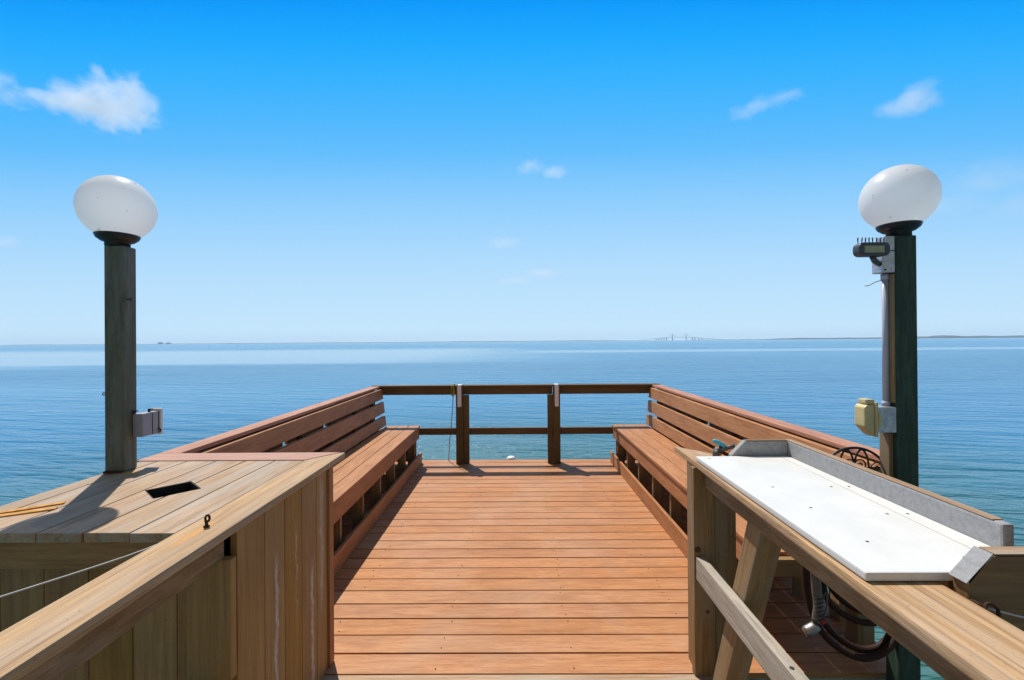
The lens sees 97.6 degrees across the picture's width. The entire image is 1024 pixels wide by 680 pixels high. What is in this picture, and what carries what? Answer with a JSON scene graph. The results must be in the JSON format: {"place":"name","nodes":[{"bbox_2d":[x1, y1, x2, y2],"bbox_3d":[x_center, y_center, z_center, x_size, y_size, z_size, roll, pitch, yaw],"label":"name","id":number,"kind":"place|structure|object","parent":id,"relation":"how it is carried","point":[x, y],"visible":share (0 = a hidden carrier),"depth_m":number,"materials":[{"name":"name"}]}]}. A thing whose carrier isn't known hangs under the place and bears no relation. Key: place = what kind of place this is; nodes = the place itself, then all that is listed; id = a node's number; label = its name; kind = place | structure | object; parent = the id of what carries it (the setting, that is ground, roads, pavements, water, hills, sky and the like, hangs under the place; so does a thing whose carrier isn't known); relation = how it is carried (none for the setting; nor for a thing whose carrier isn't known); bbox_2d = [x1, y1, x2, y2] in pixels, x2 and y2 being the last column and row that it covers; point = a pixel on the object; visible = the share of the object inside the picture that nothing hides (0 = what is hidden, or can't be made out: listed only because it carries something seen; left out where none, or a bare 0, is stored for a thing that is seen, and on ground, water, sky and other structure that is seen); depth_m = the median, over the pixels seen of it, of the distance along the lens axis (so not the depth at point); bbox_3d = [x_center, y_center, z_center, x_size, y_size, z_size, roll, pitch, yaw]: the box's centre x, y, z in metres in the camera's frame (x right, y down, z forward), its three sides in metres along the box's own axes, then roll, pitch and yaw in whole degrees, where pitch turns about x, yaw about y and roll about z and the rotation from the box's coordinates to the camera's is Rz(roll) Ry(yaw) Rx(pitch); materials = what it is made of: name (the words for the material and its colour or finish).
{"place":"outdoors","nodes":[
{"label":"outdoors","id":0,"kind":"place"},
{"bbox_2d":[47,340,652,344],"bbox_3d":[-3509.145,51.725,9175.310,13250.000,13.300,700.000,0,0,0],"label":"shore","id":1,"kind":"structure","parent":0,"point":[385,342],"depth_m":8855.71,"materials":[{"name":"grey"}]},
{"bbox_2d":[0,338,1023,679],"bbox_3d":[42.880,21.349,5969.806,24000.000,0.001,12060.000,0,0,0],"label":"water","id":2,"kind":"structure","parent":0,"point":[970,420],"depth_m":25.65,"materials":[{"name":"blue liquid"}]},
{"bbox_2d":[507,456,515,459],"bbox_3d":[-0.010,3.010,7.991,0.160,1.871,0.160,0,0,0],"label":"buoy","id":3,"kind":"object","parent":2,"relation":"in","point":[511,458],"visible":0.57,"depth_m":7.94,"materials":[{"name":"white plastic"}]},
{"bbox_2d":[643,333,732,339],"bbox_3d":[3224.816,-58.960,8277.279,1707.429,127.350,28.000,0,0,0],"label":"cable stayed bridge","id":4,"kind":"structure","parent":2,"relation":"on","point":[672,337],"depth_m":8268.72,"materials":[{"name":"concrete"}]},
{"bbox_2d":[858,164,941,679],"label":"lamp post","id":5,"kind":"object","parent":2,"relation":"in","point":[900,203],"visible":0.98,"depth_m":1.99,"materials":[{"name":"black plastic"}]},
{"bbox_2d":[832,446,879,471],"bbox_3d":[1.582,0.594,2.047,0.344,0.202,0.130,0,0,0],"label":"hose hanger","id":6,"kind":"object","parent":5,"relation":"attached to","point":[853,459],"visible":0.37,"depth_m":2.07,"materials":[{"name":"black metal"}]},
{"bbox_2d":[802,566,897,661],"bbox_3d":[1.510,1.034,2.013,0.559,0.768,0.156,0,0,-11],"label":"garden hose","id":7,"kind":"object","parent":6,"relation":"hanging from","point":[815,591],"visible":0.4,"depth_m":1.98,"materials":[{"name":"black rubber"}]},
{"bbox_2d":[855,398,895,436],"bbox_3d":[1.634,0.347,2.013,0.144,0.166,0.076,0,0,0],"label":"outlet box","id":8,"kind":"object","parent":5,"relation":"attached to","point":[873,418],"visible":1,"depth_m":1.99,"materials":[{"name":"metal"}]},
{"bbox_2d":[872,236,894,273],"bbox_3d":[1.672,-0.381,2.016,0.056,0.162,0.062,0,0,0],"label":"junction box","id":9,"kind":"object","parent":5,"relation":"attached to","point":[887,266],"visible":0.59,"depth_m":1.99,"materials":[{"name":"metal"}]},
{"bbox_2d":[853,237,889,266],"bbox_3d":[1.580,-0.389,1.981,0.144,0.121,0.077,0,0,0],"label":"flood light","id":10,"kind":"object","parent":9,"relation":"attached to","point":[872,250],"visible":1,"depth_m":1.95,"materials":[{"name":"black plastic"}]},
{"bbox_2d":[880,274,889,405],"bbox_3d":[1.687,-0.001,2.024,0.031,0.596,0.031,0,0,0],"label":"conduit","id":11,"kind":"object","parent":5,"relation":"attached to","point":[885,338],"visible":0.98,"depth_m":2.01,"materials":[{"name":"grey plastic"}]},
{"bbox_2d":[0,0,1023,344],"label":"sky","id":12,"kind":"structure","parent":0,"point":[314,171],"materials":[{"name":"blue"}]},
{"bbox_2d":[321,674,712,679],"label":"walkway","id":13,"kind":"structure","parent":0,"point":[525,677],"depth_m":2.10,"materials":[{"name":"beige wood"}]},
{"bbox_2d":[0,453,344,679],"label":"handrail","id":14,"kind":"object","parent":13,"relation":"attached to","point":[63,637],"visible":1,"depth_m":1.20,"materials":[{"name":"brown wood"}]},
{"bbox_2d":[0,544,155,597],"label":"cable","id":15,"kind":"object","parent":14,"relation":"attached to","point":[73,573],"visible":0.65,"depth_m":1.19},
{"bbox_2d":[203,514,210,527],"bbox_3d":[-0.947,0.560,1.390,0.020,0.038,0.017,0,0,0],"label":"eye bolt","id":16,"kind":"object","parent":14,"relation":"on","point":[206,521],"visible":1,"depth_m":1.39,"materials":[{"name":"metal"}]},
{"bbox_2d":[674,447,1023,679],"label":"handrail","id":17,"kind":"object","parent":13,"relation":"attached to","point":[943,631],"visible":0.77,"depth_m":1.53,"materials":[{"name":"brown wood"}]},
{"bbox_2d":[712,439,734,455],"bbox_3d":[1.025,0.574,2.167,0.104,0.190,0.048,-1,0,23],"label":"hose valve","id":18,"kind":"object","parent":17,"relation":"attached to","point":[722,447],"visible":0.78,"depth_m":2.16,"materials":[{"name":"grey plastic"}]},
{"bbox_2d":[696,439,1023,630],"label":"cleaning table","id":19,"kind":"object","parent":17,"relation":"attached to","point":[865,523],"visible":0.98,"depth_m":1.30,"materials":[{"name":"white plastic"}]},
{"bbox_2d":[969,598,1000,616],"bbox_3d":[1.027,0.579,0.970,0.033,0.030,0.042,0,0,0],"label":"eye bolt","id":20,"kind":"object","parent":19,"relation":"attached to","point":[985,605],"visible":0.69,"depth_m":0.96,"materials":[{"name":"metal"}]},
{"bbox_2d":[988,607,1023,617],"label":"cable","id":21,"kind":"object","parent":19,"relation":"attached to","point":[1007,613],"visible":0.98,"depth_m":0.96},
{"bbox_2d":[747,678,885,679],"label":"deck framing","id":22,"kind":"object","parent":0,"point":[827,679],"depth_m":2.12,"materials":[{"name":"brown wood"}]},
{"bbox_2d":[324,459,885,677],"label":"deck","id":23,"kind":"structure","parent":22,"relation":"on","point":[525,567],"depth_m":2.87,"materials":[{"name":"brown wood"}]},
{"bbox_2d":[0,452,340,679],"bbox_3d":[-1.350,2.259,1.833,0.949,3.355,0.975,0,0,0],"label":"storage box","id":24,"kind":"object","parent":23,"relation":"on","point":[282,551],"visible":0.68,"depth_m":1.59,"materials":[{"name":"brown wood"}]},
{"bbox_2d":[73,175,157,472],"bbox_3d":[-1.788,-0.075,2.033,0.288,1.330,0.288,0,0,0],"label":"lamp post","id":25,"kind":"object","parent":24,"relation":"on","point":[117,216],"visible":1,"depth_m":2.00,"materials":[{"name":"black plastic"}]},
{"bbox_2d":[133,408,162,436],"bbox_3d":[-1.698,0.384,2.091,0.073,0.129,0.112,0,0,0],"label":"junction box","id":26,"kind":"object","parent":25,"relation":"attached to","point":[149,422],"visible":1,"depth_m":2.07,"materials":[{"name":"grey plastic"}]},
{"bbox_2d":[161,387,421,576],"bbox_3d":[-1.494,1.092,4.040,0.662,1.000,3.575,0,0,0],"label":"bench","id":27,"kind":"object","parent":23,"relation":"on","point":[363,441],"visible":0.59,"depth_m":3.94,"materials":[{"name":"brown wood"}]},
{"bbox_2d":[371,383,660,463],"bbox_3d":[0.050,1.079,5.813,3.720,1.014,0.167,0,0,0],"label":"railing","id":28,"kind":"object","parent":23,"relation":"on","point":[603,388],"visible":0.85,"depth_m":5.79,"materials":[{"name":"wood"}]},
{"bbox_2d":[448,384,454,460],"bbox_3d":[-0.781,1.806,5.885,0.093,2.477,0.328,0,0,-20],"label":"rope","id":29,"kind":"object","parent":28,"relation":"hanging from","point":[452,412],"visible":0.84,"depth_m":5.77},
{"bbox_2d":[463,384,554,463],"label":"gate","id":30,"kind":"structure","parent":28,"relation":"attached to","point":[476,389],"depth_m":5.79,"materials":[{"name":"brown wood"}]},
{"bbox_2d":[610,385,879,645],"bbox_3d":[1.567,1.069,3.960,0.662,1.000,3.692,0,0,0],"label":"bench","id":31,"kind":"object","parent":23,"relation":"on","point":[682,419],"visible":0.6,"depth_m":3.87,"materials":[{"name":"brown wood"}]},
{"bbox_2d":[753,337,1023,339],"bbox_3d":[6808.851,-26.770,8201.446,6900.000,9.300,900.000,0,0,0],"label":"shore","id":32,"kind":"structure","parent":0,"point":[871,338],"depth_m":7792.30,"materials":[{"name":"grey"}]},
{"bbox_2d":[739,335,1023,339],"bbox_3d":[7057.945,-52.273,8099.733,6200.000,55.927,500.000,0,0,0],"label":"distant wood","id":33,"kind":"object","parent":32,"relation":"on","point":[946,336],"visible":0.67,"depth_m":7877.11,"materials":[{"name":"green plant"}]}
]}

